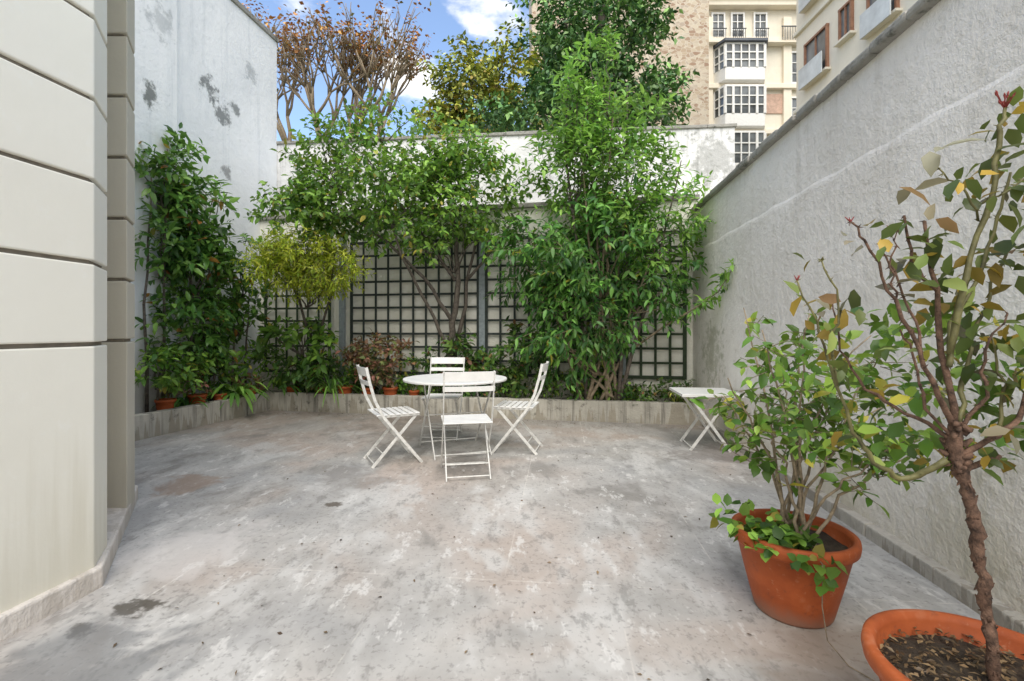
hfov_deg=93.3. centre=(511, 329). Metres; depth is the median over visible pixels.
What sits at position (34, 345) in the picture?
block joints
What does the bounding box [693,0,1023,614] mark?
wall
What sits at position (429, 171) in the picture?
garden tree
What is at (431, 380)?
round bistro table
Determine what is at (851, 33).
sills
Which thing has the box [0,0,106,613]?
block
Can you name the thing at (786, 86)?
cornices
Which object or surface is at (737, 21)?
window frames
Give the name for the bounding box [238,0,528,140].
sky
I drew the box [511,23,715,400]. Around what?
tall privet shrub
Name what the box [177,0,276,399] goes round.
wall
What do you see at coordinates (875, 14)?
balcony panels
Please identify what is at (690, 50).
gable wall
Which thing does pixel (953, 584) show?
curb
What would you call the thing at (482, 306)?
garden trellis
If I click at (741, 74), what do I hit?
bow windows
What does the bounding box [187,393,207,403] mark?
terracotta pot
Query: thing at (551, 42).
green plane tree
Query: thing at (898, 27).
coping
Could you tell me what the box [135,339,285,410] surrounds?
camellia bush
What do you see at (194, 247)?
laurel hedge
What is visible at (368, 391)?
terracotta pot
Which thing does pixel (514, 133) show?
coping
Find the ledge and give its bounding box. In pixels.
[260,194,699,220]
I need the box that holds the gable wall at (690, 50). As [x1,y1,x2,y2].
[529,0,708,128]
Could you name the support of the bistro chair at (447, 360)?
on the patio floor
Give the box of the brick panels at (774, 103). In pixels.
[766,94,782,113]
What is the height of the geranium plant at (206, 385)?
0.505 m
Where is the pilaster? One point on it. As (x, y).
(155, 56)
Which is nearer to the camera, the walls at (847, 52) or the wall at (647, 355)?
the wall at (647, 355)
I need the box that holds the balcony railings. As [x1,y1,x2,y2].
[713,25,795,39]
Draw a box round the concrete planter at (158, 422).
[135,390,705,440]
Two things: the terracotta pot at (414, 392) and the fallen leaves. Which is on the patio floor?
the fallen leaves
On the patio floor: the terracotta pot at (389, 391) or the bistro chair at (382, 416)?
the bistro chair at (382, 416)
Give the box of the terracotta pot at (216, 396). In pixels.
[213,393,226,400]
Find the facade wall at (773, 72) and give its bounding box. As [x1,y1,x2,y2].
[709,10,795,137]
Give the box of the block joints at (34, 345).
[0,0,101,348]
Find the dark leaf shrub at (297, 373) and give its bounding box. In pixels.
[271,315,553,397]
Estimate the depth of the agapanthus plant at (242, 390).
6.53 m
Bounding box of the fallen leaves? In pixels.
[113,412,910,680]
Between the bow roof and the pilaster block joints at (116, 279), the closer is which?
the pilaster block joints at (116, 279)
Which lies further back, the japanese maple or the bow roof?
the bow roof
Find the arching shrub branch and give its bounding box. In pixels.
[628,258,734,352]
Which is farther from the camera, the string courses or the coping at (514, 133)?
the string courses
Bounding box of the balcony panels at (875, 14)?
[798,0,890,90]
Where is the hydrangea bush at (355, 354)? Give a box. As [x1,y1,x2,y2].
[333,330,419,393]
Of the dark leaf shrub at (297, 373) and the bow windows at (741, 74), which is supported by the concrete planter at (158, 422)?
the dark leaf shrub at (297, 373)
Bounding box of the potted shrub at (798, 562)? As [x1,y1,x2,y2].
[689,307,937,680]
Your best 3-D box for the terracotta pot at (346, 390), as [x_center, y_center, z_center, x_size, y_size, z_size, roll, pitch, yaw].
[-2.450,0.906,7.100,0.220,0.162,0.220,0,0,0]
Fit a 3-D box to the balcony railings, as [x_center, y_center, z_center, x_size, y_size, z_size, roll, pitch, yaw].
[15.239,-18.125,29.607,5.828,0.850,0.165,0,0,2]
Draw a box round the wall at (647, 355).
[260,200,698,401]
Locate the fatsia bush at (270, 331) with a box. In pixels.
[256,315,340,394]
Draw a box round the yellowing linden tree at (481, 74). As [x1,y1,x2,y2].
[409,16,557,135]
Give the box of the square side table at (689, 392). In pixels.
[669,387,743,451]
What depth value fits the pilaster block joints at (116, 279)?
3.02 m
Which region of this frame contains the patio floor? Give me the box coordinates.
[0,410,980,680]
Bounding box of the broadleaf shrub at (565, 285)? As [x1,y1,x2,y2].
[478,92,706,399]
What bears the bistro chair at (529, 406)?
on the patio floor
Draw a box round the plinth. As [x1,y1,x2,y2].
[0,485,137,641]
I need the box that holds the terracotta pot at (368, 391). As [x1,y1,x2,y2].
[361,387,374,393]
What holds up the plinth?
on the patio floor
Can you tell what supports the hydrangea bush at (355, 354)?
on the concrete planter at (158, 422)
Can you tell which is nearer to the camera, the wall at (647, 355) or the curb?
the curb
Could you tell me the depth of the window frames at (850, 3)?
17.56 m
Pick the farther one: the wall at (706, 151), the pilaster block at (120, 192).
the wall at (706, 151)
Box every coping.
[231,0,278,42]
[276,123,736,144]
[691,0,940,211]
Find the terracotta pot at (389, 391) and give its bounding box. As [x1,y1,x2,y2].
[383,386,397,394]
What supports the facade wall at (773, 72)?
on the ground
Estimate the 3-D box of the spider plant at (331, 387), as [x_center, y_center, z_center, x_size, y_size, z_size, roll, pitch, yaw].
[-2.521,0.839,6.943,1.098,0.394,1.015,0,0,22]
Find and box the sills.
[799,0,902,89]
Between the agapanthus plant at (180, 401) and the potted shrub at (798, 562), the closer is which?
the potted shrub at (798, 562)
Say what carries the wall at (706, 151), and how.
on the ground
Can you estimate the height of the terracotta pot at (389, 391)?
0.162 m
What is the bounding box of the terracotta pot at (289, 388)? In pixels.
[286,386,298,391]
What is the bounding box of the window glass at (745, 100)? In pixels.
[713,15,795,162]
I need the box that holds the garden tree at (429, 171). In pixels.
[242,87,544,393]
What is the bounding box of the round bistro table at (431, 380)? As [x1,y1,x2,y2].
[403,373,506,460]
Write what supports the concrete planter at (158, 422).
on the patio floor
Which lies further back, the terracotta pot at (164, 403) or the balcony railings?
the balcony railings
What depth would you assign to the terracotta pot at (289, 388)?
7.20 m
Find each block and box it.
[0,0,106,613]
[102,0,134,507]
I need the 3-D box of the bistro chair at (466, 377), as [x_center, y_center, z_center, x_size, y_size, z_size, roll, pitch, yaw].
[-0.378,0.765,4.015,0.414,0.885,0.530,0,0,-11]
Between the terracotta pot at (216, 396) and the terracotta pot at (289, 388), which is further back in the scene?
the terracotta pot at (289, 388)
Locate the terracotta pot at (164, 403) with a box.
[154,398,176,409]
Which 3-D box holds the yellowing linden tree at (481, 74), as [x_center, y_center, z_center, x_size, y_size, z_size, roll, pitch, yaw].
[-0.572,-4.707,17.174,6.847,11.826,3.964,0,0,0]
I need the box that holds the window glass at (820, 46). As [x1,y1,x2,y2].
[807,0,893,68]
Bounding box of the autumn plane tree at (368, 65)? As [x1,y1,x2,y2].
[240,0,434,140]
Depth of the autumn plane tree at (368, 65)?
19.59 m
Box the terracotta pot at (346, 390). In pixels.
[337,385,352,393]
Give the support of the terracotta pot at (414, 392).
on the concrete planter at (158, 422)
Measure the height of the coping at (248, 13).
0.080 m
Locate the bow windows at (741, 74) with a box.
[713,42,765,167]
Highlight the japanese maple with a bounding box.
[229,221,375,391]
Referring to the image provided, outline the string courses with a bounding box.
[793,0,832,114]
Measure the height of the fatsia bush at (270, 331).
1.215 m
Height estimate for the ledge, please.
0.070 m
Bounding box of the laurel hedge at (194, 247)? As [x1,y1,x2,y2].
[134,122,275,412]
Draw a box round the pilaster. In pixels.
[130,0,176,413]
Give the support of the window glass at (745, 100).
attached to the facade wall at (773, 72)
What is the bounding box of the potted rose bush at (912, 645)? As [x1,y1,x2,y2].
[775,86,1023,680]
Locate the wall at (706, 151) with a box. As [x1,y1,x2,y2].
[277,127,734,214]
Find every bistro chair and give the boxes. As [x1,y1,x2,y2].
[356,364,422,467]
[420,357,464,440]
[440,370,495,481]
[491,361,548,454]
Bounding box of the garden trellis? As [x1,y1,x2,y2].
[264,228,686,400]
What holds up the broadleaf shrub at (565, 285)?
on the concrete planter at (158, 422)
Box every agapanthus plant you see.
[150,394,209,409]
[205,379,271,412]
[252,373,314,398]
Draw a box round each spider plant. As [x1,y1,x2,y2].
[299,373,368,407]
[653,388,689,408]
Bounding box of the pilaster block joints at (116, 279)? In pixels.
[102,35,129,341]
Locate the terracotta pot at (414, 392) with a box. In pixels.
[408,390,419,394]
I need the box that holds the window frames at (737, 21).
[711,12,795,108]
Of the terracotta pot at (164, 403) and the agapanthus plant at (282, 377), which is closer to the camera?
the terracotta pot at (164, 403)
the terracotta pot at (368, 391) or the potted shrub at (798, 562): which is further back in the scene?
the terracotta pot at (368, 391)
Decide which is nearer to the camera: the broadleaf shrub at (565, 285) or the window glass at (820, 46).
the broadleaf shrub at (565, 285)
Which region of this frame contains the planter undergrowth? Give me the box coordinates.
[286,346,696,404]
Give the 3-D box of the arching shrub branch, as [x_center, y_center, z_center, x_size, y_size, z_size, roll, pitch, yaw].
[2.067,-0.220,5.726,0.519,1.063,1.559,0,0,-27]
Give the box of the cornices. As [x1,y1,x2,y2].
[709,0,795,134]
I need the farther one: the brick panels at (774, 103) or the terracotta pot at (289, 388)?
the brick panels at (774, 103)
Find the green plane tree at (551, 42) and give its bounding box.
[456,0,699,133]
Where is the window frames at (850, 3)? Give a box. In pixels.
[803,0,899,66]
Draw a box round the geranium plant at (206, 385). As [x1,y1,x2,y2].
[166,367,264,404]
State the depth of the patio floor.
2.42 m
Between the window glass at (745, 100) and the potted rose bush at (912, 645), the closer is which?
the potted rose bush at (912, 645)
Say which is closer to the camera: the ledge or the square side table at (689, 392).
the square side table at (689, 392)
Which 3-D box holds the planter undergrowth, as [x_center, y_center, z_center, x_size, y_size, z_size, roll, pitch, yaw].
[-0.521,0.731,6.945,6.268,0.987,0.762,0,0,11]
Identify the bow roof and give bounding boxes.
[713,38,767,48]
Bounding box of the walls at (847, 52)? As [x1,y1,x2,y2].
[796,0,917,108]
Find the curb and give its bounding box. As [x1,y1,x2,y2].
[702,420,1023,633]

